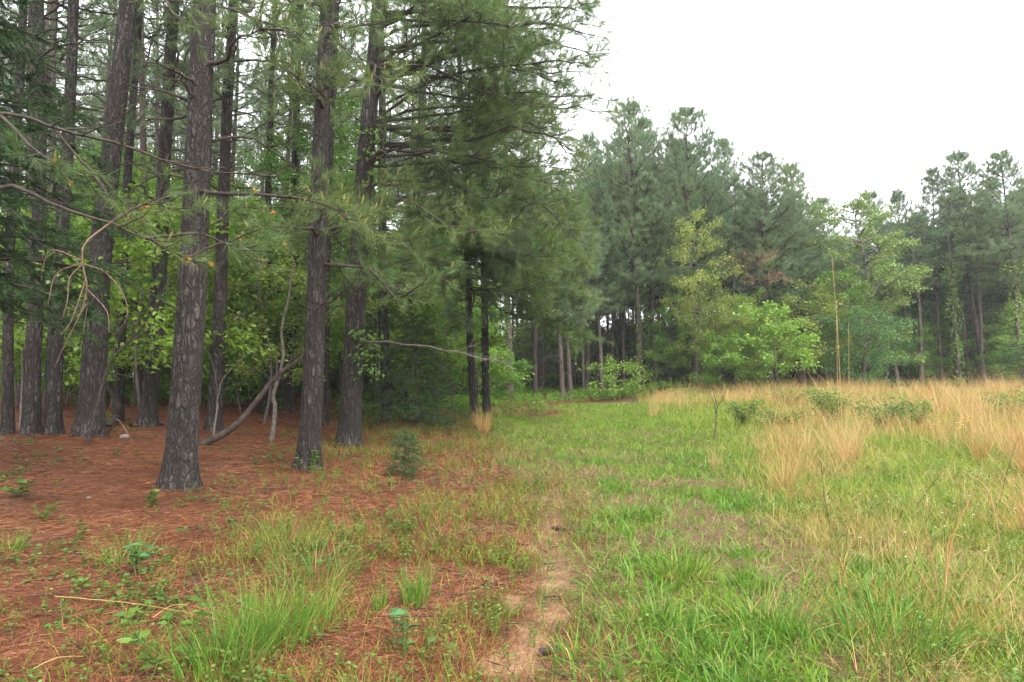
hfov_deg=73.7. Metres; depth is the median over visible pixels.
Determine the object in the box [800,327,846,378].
sapling tree
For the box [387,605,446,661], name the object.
leafy weed
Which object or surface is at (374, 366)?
cedar tree
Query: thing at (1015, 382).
dry grass clump
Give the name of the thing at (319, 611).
grass tuft
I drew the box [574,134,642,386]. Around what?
pine tree
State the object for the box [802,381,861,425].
bramble bush
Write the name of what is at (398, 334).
sapling tree
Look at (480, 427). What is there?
grass tuft
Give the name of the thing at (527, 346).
sapling tree
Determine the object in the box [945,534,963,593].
dry stalk
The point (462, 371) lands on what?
pine tree
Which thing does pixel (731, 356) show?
sapling tree
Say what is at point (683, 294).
pine tree
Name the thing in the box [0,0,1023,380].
sky
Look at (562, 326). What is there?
pine tree
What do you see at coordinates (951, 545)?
dry stalk
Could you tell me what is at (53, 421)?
pine tree
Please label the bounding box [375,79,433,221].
pine tree
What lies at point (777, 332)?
sapling tree
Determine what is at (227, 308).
sapling tree
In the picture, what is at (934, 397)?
dry grass clump
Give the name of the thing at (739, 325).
sapling tree
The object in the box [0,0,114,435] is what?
pine tree
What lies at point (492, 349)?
sapling tree
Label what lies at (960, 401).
dry grass clump
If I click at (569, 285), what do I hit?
pine tree
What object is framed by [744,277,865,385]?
sapling tree
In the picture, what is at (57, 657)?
fallen stalk
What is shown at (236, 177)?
pine tree
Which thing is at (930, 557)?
dry stalk
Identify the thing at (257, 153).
pine tree
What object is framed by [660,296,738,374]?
sapling tree
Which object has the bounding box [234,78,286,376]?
pine tree
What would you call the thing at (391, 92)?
pine tree
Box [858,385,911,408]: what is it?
dry grass clump
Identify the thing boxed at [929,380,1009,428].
dry grass clump
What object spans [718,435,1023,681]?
dead thatch
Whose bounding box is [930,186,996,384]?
pine tree
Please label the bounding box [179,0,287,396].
pine tree
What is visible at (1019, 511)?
dry grass clump
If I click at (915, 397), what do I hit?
dry grass clump
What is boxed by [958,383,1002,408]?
dry grass clump
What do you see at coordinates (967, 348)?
broadleaf shrub
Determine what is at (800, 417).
dry grass clump
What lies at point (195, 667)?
grass tuft
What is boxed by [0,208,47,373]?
sapling tree
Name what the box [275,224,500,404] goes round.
sapling tree
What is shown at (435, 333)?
sapling tree
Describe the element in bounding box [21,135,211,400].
broadleaf tree
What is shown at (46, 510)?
leafy weed
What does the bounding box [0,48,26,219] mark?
pine tree
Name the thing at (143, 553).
leafy weed
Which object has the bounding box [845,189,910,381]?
pine tree
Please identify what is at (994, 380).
dry grass clump
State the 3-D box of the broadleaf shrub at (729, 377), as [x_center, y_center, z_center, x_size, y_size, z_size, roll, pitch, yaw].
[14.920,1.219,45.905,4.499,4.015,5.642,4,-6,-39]
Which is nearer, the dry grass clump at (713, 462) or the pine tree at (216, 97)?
the dry grass clump at (713, 462)
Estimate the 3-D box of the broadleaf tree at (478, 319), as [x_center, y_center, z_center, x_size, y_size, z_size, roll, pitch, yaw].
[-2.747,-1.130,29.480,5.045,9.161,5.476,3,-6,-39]
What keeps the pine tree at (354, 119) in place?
on the ground at (370, 497)
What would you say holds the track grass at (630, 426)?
on the ground at (370, 497)
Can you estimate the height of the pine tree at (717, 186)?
15.887 m
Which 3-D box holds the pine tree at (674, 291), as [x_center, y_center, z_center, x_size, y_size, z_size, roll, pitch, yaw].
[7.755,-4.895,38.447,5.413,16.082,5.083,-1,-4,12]
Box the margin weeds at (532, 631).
[0,405,711,681]
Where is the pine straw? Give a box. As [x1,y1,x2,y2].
[0,394,747,681]
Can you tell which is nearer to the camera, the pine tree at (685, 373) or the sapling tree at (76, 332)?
the sapling tree at (76, 332)
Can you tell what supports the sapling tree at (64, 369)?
on the ground at (370, 497)
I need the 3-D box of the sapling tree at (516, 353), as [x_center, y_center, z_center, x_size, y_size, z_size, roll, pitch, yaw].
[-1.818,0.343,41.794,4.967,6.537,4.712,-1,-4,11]
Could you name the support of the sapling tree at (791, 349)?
on the ground at (370, 497)
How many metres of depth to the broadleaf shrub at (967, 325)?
45.31 m
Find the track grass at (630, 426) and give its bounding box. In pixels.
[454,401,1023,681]
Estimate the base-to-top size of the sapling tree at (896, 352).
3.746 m
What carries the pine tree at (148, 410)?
on the ground at (370, 497)
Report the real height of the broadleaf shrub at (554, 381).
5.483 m
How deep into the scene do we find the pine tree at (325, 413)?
16.57 m
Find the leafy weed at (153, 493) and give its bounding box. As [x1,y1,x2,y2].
[147,489,158,506]
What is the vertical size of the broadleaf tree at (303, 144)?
10.182 m
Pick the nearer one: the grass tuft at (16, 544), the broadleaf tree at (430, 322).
the grass tuft at (16, 544)
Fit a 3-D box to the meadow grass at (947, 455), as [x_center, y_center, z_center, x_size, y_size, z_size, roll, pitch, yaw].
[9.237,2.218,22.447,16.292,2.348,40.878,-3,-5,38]
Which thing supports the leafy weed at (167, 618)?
on the ground at (370, 497)
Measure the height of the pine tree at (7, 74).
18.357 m
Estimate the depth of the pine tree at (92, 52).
18.16 m
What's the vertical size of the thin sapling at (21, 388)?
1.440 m
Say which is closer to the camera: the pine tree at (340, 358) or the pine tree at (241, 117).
the pine tree at (340, 358)
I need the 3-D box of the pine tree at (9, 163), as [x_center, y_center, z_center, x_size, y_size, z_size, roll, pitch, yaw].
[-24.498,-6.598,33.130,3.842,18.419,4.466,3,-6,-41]
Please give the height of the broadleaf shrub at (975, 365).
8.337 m
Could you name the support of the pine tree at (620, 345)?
on the ground at (370, 497)
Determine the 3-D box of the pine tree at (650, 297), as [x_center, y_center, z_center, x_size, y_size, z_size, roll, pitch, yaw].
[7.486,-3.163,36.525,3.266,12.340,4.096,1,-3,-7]
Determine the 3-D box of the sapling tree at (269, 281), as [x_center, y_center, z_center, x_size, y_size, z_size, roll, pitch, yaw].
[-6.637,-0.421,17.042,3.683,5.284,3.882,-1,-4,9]
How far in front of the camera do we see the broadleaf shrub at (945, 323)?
45.27 m
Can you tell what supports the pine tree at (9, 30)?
on the ground at (370, 497)
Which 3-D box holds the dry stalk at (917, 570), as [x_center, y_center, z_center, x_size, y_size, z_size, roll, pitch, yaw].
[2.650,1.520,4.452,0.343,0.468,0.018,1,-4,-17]
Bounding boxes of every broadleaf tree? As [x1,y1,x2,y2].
[0,192,72,403]
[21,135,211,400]
[23,140,180,407]
[23,158,136,297]
[206,56,412,351]
[271,155,402,403]
[274,187,342,366]
[300,177,397,379]
[371,238,481,385]
[393,249,510,402]
[800,186,941,385]
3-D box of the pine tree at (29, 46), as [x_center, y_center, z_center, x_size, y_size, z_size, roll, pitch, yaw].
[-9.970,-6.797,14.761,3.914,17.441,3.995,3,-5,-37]
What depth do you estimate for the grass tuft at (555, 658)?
3.67 m
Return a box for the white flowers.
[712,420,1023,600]
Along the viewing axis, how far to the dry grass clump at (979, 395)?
19.53 m
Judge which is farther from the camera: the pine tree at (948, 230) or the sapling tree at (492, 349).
the pine tree at (948, 230)
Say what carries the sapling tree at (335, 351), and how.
on the ground at (370, 497)
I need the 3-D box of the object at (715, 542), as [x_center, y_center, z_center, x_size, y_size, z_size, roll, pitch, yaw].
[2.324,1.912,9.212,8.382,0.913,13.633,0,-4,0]
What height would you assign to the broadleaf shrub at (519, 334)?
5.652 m
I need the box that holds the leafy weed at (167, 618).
[112,596,213,677]
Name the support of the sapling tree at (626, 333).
on the ground at (370, 497)
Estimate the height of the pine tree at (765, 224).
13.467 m
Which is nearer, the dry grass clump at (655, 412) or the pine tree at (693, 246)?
the dry grass clump at (655, 412)
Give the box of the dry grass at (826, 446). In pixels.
[636,374,1023,681]
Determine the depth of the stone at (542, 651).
3.84 m
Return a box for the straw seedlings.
[0,416,431,681]
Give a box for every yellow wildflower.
[934,421,967,452]
[959,417,976,442]
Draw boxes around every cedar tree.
[0,0,188,355]
[339,305,409,412]
[362,312,475,432]
[383,428,427,478]
[986,340,1023,386]
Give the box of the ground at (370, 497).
[0,381,1023,681]
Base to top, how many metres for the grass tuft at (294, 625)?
0.867 m
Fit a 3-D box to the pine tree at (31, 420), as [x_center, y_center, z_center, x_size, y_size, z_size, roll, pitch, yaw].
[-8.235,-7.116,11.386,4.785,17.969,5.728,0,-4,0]
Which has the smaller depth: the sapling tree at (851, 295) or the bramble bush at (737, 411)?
the bramble bush at (737, 411)
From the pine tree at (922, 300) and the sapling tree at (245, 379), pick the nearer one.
the sapling tree at (245, 379)
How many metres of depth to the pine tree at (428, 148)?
33.15 m
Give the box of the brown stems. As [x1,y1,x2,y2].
[0,408,676,681]
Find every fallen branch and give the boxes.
[109,419,133,443]
[128,421,166,427]
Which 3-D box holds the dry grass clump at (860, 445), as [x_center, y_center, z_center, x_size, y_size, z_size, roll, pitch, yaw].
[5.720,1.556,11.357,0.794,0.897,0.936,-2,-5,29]
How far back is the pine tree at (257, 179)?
35.98 m
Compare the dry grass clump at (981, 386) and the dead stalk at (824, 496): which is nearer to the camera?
the dead stalk at (824, 496)
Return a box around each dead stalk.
[821,466,831,533]
[832,260,842,447]
[836,300,840,454]
[998,435,1018,505]
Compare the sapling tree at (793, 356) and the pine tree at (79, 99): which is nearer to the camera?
the pine tree at (79, 99)
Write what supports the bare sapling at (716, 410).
on the ground at (370, 497)
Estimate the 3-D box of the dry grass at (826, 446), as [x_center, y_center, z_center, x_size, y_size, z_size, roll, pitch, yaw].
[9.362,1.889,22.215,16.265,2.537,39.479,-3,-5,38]
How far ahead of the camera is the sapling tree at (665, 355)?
33.60 m
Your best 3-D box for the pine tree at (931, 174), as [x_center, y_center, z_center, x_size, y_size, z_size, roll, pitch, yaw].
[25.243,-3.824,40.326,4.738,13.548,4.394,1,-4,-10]
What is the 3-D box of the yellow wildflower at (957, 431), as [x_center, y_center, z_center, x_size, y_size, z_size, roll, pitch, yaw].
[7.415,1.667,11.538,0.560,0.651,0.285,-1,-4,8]
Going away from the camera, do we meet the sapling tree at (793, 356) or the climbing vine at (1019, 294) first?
the climbing vine at (1019, 294)
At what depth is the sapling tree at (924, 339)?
38.60 m
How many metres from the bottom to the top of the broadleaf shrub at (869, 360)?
4.641 m
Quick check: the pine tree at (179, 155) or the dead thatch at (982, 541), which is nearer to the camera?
the dead thatch at (982, 541)
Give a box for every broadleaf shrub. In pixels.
[465,335,530,385]
[501,320,563,387]
[513,319,570,386]
[553,331,630,387]
[571,338,643,386]
[601,316,676,384]
[700,346,731,382]
[708,337,793,381]
[713,342,749,381]
[779,256,962,383]
[783,249,925,383]
[802,299,917,388]
[883,307,988,379]
[885,298,999,376]
[891,308,1010,380]
[925,274,1023,382]
[930,311,971,381]
[946,303,1023,378]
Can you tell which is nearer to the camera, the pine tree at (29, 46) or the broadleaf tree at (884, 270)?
the pine tree at (29, 46)
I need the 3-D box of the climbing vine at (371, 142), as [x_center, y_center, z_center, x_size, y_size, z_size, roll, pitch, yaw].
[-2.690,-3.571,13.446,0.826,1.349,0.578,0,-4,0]
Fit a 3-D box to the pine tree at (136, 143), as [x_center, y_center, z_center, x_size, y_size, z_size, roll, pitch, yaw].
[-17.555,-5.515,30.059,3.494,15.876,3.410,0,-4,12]
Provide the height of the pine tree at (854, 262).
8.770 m
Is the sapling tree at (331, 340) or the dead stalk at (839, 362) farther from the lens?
the sapling tree at (331, 340)
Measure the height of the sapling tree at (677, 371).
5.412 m
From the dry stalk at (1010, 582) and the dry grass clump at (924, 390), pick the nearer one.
the dry stalk at (1010, 582)
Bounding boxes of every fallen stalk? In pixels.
[33,656,82,668]
[54,596,240,624]
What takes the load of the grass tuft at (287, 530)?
on the ground at (370, 497)
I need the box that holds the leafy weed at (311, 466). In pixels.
[295,450,319,471]
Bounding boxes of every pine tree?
[0,0,109,224]
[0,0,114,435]
[0,0,118,400]
[0,0,139,416]
[0,0,147,436]
[0,7,25,116]
[0,8,51,181]
[0,36,48,382]
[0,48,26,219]
[0,81,76,388]
[2,0,118,406]
[4,0,132,435]
[13,0,111,168]
[25,14,101,385]
[30,0,179,438]
[46,52,101,192]
[48,0,235,420]
[49,0,157,270]
[53,0,260,427]
[73,114,99,384]
[74,97,102,166]
[76,0,173,389]
[76,71,152,171]
[77,0,191,404]
[78,72,139,166]
[82,45,159,170]
[90,0,380,491]
[92,0,189,188]
[133,59,213,200]
[137,0,253,386]
[137,0,315,432]
[145,8,243,201]
[147,36,245,201]
[147,44,219,201]
[148,104,184,377]
[151,107,184,378]
[174,67,252,382]
[176,11,266,199]
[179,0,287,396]
[212,115,245,209]
[213,0,341,414]
[214,0,459,471]
[214,131,264,381]
[233,0,405,425]
[233,127,281,203]
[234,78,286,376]
[234,101,290,381]
[237,0,316,402]
[237,0,363,411]
[243,84,299,208]
[245,4,346,218]
[250,32,334,246]
[259,117,290,200]
[262,0,367,251]
[264,110,309,201]
[269,0,625,449]
[299,30,582,423]
[300,82,356,194]
[301,106,353,382]
[302,6,378,400]
[305,52,376,385]
[312,22,390,194]
[334,22,409,389]
[339,1,480,404]
[369,0,602,419]
[370,114,406,384]
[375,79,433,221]
[377,4,450,396]
[386,36,454,391]
[386,114,431,227]
[388,79,432,214]
[392,0,614,414]
[396,52,453,395]
[398,107,444,219]
[426,83,470,391]
[438,52,520,398]
[444,100,465,391]
[448,83,516,393]
[472,1,553,398]
[508,131,551,389]
[511,296,518,382]
[512,89,569,396]
[512,212,525,384]
[518,204,541,375]
[521,313,526,385]
[524,174,606,399]
[528,164,556,391]
[530,209,557,393]
[535,178,607,399]
[545,193,573,367]
[554,191,577,391]
[563,127,639,389]
[567,175,581,387]
[568,178,640,396]
[570,179,597,396]
[571,163,641,388]
[574,94,702,393]
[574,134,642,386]
[577,318,580,387]
[583,158,677,388]
[585,196,603,387]
[595,178,620,387]
[597,175,628,387]
[604,150,644,392]
[607,306,626,388]
[609,104,759,386]
[614,116,695,384]
[622,175,681,384]
[627,166,699,388]
[627,194,648,337]
[630,162,657,385]
[637,163,671,383]
[639,142,741,386]
[640,177,698,383]
[664,137,703,380]
[668,155,699,383]
[672,166,719,378]
[677,178,755,382]
[692,135,781,381]
[705,147,844,387]
[705,285,748,382]
[713,174,762,386]
[721,211,790,383]
[734,186,790,384]
[746,157,848,387]
[751,206,831,382]
[775,192,819,381]
[792,229,850,383]
[799,194,860,384]
[817,241,880,384]
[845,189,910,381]
[849,221,916,386]
[854,212,923,385]
[876,187,935,385]
[883,211,952,386]
[891,221,914,383]
[893,232,926,380]
[897,163,972,385]
[900,212,960,383]
[909,148,1014,386]
[920,225,983,383]
[923,183,982,386]
[924,208,991,377]
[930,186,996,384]
[938,205,1020,385]
[950,148,1023,381]
[963,178,1022,376]
[971,207,1020,379]
[976,204,1023,379]
[988,177,1023,322]
[988,189,1023,326]
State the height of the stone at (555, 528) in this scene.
0.054 m
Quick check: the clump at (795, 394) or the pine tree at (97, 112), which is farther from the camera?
the pine tree at (97, 112)
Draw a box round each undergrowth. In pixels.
[0,374,1018,420]
[438,377,726,407]
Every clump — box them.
[638,396,664,415]
[666,376,702,404]
[701,439,730,467]
[716,383,754,400]
[735,372,777,401]
[748,404,823,427]
[750,434,770,449]
[753,439,822,492]
[755,377,785,405]
[756,384,821,404]
[771,388,791,406]
[782,387,807,407]
[789,400,815,429]
[815,400,886,466]
[835,380,864,414]
[836,371,856,390]
[838,410,872,459]
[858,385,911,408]
[894,381,916,402]
[894,382,938,406]
[905,376,937,399]
[915,383,962,413]
[919,382,966,414]
[927,382,954,409]
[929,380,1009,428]
[940,376,966,401]
[942,382,971,411]
[950,366,1012,413]
[952,413,1010,462]
[957,380,1015,426]
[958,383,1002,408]
[965,449,1023,527]
[968,369,998,397]
[969,363,1008,398]
[971,387,1023,454]
[974,463,1023,534]
[975,407,1023,455]
[977,368,1010,391]
[981,398,1023,462]
[988,370,1019,416]
[996,367,1022,395]
[998,434,1023,475]
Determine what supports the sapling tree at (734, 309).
on the ground at (370, 497)
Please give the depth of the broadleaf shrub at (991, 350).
46.50 m
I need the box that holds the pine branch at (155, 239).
[0,89,304,367]
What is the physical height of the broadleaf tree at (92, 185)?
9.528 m
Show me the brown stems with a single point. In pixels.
(433, 517)
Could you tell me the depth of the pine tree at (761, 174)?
35.38 m
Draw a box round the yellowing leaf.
[116,637,144,650]
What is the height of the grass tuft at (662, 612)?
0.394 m
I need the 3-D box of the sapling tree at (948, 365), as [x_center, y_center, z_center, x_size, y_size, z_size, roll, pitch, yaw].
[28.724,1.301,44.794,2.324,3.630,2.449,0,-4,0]
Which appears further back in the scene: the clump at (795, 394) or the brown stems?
the clump at (795, 394)
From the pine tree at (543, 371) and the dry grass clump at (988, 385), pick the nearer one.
the dry grass clump at (988, 385)
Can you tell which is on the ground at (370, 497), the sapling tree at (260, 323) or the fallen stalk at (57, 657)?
the sapling tree at (260, 323)
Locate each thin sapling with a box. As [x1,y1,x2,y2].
[19,348,23,428]
[86,276,171,444]
[205,345,245,434]
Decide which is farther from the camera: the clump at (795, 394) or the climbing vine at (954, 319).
the climbing vine at (954, 319)
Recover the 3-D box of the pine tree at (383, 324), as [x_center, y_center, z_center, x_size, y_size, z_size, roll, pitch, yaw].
[-1.925,-6.524,17.164,8.003,17.870,6.178,-2,-5,19]
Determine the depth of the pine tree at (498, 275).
15.70 m
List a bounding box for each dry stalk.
[833,544,845,582]
[887,513,896,556]
[897,540,935,600]
[923,518,937,593]
[942,495,970,600]
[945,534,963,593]
[962,470,1000,545]
[987,569,1023,607]
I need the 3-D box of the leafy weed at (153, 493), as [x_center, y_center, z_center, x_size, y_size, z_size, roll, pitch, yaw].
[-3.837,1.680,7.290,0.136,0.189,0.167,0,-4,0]
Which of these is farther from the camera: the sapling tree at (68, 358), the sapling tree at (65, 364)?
the sapling tree at (68, 358)
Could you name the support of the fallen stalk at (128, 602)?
on the pine straw
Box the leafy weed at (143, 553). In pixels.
[122,539,155,577]
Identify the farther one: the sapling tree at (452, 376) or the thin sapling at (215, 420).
the sapling tree at (452, 376)
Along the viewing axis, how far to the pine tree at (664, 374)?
40.84 m
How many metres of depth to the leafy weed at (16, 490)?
7.17 m
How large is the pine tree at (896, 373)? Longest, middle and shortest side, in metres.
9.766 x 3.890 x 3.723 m
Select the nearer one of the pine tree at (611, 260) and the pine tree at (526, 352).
the pine tree at (611, 260)
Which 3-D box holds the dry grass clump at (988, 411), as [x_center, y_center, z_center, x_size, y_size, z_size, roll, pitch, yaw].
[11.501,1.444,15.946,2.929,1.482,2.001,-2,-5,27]
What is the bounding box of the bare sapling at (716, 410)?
[710,389,725,439]
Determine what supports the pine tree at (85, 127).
on the ground at (370, 497)
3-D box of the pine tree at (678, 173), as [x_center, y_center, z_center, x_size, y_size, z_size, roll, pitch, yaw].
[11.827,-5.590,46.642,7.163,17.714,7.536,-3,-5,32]
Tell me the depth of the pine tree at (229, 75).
13.32 m
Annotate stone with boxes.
[119,434,128,438]
[538,645,564,655]
[551,526,571,530]
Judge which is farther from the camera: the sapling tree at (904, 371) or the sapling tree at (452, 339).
the sapling tree at (904, 371)
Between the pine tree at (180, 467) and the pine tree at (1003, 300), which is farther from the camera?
the pine tree at (1003, 300)
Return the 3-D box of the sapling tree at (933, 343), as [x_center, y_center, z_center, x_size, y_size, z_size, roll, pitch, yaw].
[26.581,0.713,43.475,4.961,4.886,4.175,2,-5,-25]
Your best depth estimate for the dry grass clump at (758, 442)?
12.17 m
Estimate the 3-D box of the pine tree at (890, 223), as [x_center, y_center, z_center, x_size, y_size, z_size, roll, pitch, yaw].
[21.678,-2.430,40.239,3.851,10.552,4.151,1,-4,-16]
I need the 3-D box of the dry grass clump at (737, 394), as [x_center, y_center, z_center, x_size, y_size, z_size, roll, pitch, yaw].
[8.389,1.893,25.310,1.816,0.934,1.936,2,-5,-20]
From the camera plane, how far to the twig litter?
4.93 m
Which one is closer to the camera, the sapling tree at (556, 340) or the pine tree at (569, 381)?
the pine tree at (569, 381)
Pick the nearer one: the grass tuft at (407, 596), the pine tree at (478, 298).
the grass tuft at (407, 596)
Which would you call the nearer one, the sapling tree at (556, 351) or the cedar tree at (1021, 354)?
the cedar tree at (1021, 354)
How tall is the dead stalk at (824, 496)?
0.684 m
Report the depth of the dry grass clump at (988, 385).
24.07 m
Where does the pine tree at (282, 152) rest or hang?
on the ground at (370, 497)
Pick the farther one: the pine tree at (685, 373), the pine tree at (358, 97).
the pine tree at (685, 373)
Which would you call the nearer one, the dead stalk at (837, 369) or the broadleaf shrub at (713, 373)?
the dead stalk at (837, 369)
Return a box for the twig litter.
[0,411,574,681]
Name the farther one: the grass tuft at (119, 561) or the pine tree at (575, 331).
the pine tree at (575, 331)
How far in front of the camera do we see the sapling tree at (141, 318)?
16.46 m
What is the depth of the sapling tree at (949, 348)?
42.21 m
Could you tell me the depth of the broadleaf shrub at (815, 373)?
44.35 m
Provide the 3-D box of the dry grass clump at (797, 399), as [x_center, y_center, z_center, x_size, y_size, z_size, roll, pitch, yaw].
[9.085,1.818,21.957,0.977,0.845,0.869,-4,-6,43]
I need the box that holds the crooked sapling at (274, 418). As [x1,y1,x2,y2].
[268,261,297,440]
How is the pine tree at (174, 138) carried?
on the ground at (370, 497)
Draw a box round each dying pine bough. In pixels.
[717,243,780,287]
[737,264,792,296]
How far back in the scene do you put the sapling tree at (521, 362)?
46.31 m
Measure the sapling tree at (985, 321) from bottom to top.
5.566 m
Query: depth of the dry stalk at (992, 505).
5.92 m
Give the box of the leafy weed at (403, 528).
[388,520,412,536]
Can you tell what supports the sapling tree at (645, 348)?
on the ground at (370, 497)
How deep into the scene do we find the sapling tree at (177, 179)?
17.21 m
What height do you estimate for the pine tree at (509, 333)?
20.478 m
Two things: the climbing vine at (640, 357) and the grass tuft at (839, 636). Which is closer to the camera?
the grass tuft at (839, 636)
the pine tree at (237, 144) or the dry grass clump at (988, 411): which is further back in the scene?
the pine tree at (237, 144)
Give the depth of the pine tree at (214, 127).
27.33 m
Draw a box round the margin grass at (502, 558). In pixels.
[0,407,732,681]
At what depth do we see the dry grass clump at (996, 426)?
11.73 m
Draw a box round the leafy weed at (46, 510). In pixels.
[31,503,62,521]
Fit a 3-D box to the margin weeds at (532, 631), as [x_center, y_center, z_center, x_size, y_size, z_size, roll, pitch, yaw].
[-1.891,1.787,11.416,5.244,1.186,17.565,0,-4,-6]
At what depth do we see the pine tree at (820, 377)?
43.28 m
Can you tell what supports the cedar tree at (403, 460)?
on the ground at (370, 497)
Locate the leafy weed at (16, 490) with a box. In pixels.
[0,479,38,497]
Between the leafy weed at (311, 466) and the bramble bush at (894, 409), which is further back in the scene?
the bramble bush at (894, 409)
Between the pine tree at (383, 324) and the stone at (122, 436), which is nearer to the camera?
the stone at (122, 436)
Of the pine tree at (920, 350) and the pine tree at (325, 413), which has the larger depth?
the pine tree at (920, 350)
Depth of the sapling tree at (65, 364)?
16.45 m
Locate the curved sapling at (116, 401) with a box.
[106,373,122,427]
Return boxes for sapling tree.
[0,183,276,406]
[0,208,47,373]
[0,208,86,377]
[0,262,170,392]
[0,294,113,394]
[0,307,135,403]
[1,206,136,395]
[42,355,114,391]
[46,211,257,373]
[65,167,307,374]
[106,348,172,395]
[113,182,336,357]
[125,356,169,392]
[132,228,392,423]
[160,335,275,403]
[165,212,307,395]
[166,221,307,412]
[205,242,284,394]
[228,288,300,392]
[229,369,272,388]
[231,273,344,386]
[234,251,373,381]
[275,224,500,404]
[297,359,336,380]
[329,270,406,392]
[330,289,377,379]
[364,266,430,377]
[365,228,504,400]
[371,283,494,395]
[389,285,514,404]
[417,283,493,400]
[426,295,515,394]
[426,300,541,400]
[454,275,516,392]
[481,306,520,367]
[489,349,536,399]
[512,320,557,377]
[513,338,558,380]
[521,345,573,387]
[524,315,590,377]
[537,322,584,383]
[552,323,628,379]
[563,312,631,379]
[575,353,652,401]
[581,329,634,388]
[611,312,645,378]
[615,322,708,383]
[616,312,649,367]
[616,331,686,378]
[634,309,710,381]
[645,290,699,381]
[656,208,746,386]
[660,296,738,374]
[679,326,722,381]
[685,282,737,385]
[687,329,757,389]
[699,292,778,389]
[706,320,775,380]
[713,287,780,383]
[722,300,824,390]
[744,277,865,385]
[750,323,808,385]
[759,311,825,379]
[774,315,816,380]
[791,263,885,384]
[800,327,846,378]
[810,319,860,382]
[810,339,862,378]
[848,327,908,381]
[869,309,915,376]
[888,315,971,384]
[895,314,952,375]
[897,340,951,381]
[903,309,977,378]
[936,339,968,375]
[949,302,1023,372]
[954,308,1023,376]
[973,341,1023,381]
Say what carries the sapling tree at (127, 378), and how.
on the ground at (370, 497)
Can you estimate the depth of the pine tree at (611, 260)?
33.08 m
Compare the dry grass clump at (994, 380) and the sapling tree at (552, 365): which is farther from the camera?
the sapling tree at (552, 365)
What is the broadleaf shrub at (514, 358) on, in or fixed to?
on the ground at (370, 497)
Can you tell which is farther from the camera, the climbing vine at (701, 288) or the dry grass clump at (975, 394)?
the climbing vine at (701, 288)
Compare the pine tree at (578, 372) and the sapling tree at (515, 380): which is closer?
the sapling tree at (515, 380)
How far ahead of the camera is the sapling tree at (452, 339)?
23.49 m
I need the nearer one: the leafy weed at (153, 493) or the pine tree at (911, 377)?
the leafy weed at (153, 493)
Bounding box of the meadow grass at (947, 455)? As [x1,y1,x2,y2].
[635,381,1023,681]
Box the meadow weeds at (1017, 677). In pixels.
[640,388,1023,681]
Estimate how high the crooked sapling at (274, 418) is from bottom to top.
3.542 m
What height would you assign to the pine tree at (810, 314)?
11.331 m
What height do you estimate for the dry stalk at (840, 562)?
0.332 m
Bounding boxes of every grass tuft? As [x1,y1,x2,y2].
[0,517,43,553]
[59,517,162,571]
[124,585,337,681]
[143,551,362,671]
[180,546,391,643]
[224,494,339,554]
[226,519,396,590]
[362,574,394,612]
[391,556,446,609]
[473,404,496,433]
[480,596,523,630]
[514,476,549,488]
[531,607,695,681]
[584,494,674,523]
[589,580,718,641]
[599,601,831,681]
[624,535,728,585]
[669,556,864,653]
[754,555,1020,677]
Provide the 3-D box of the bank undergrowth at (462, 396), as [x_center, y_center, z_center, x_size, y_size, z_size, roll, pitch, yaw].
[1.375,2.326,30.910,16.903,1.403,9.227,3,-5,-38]
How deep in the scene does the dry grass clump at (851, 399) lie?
19.78 m
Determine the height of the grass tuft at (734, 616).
0.702 m
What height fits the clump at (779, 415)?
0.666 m
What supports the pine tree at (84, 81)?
on the ground at (370, 497)
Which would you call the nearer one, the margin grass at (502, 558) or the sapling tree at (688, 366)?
the margin grass at (502, 558)
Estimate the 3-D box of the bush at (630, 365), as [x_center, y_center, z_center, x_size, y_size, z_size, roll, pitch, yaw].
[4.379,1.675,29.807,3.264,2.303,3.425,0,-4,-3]
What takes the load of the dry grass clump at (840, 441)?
on the ground at (370, 497)
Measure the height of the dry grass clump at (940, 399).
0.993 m
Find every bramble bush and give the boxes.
[722,397,766,425]
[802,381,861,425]
[830,390,931,430]
[899,399,939,425]
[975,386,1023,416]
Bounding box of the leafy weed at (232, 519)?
[225,518,247,531]
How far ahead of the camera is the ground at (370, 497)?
6.22 m
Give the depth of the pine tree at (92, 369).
11.28 m
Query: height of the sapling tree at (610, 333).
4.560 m
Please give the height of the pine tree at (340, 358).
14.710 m
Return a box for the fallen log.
[200,354,303,445]
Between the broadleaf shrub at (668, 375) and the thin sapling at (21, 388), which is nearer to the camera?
the thin sapling at (21, 388)
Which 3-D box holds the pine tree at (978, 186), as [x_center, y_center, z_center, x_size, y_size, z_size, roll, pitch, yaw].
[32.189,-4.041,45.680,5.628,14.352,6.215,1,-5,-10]
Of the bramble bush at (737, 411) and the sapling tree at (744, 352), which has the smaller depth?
the bramble bush at (737, 411)
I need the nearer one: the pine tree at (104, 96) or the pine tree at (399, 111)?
the pine tree at (104, 96)
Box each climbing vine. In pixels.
[341,329,384,380]
[354,126,395,191]
[404,104,430,267]
[623,277,660,391]
[667,204,727,383]
[936,259,976,383]
[990,259,1023,378]
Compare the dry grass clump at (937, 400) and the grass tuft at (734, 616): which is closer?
the grass tuft at (734, 616)
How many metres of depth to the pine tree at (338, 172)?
36.27 m
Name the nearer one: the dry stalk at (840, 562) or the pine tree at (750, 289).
the dry stalk at (840, 562)

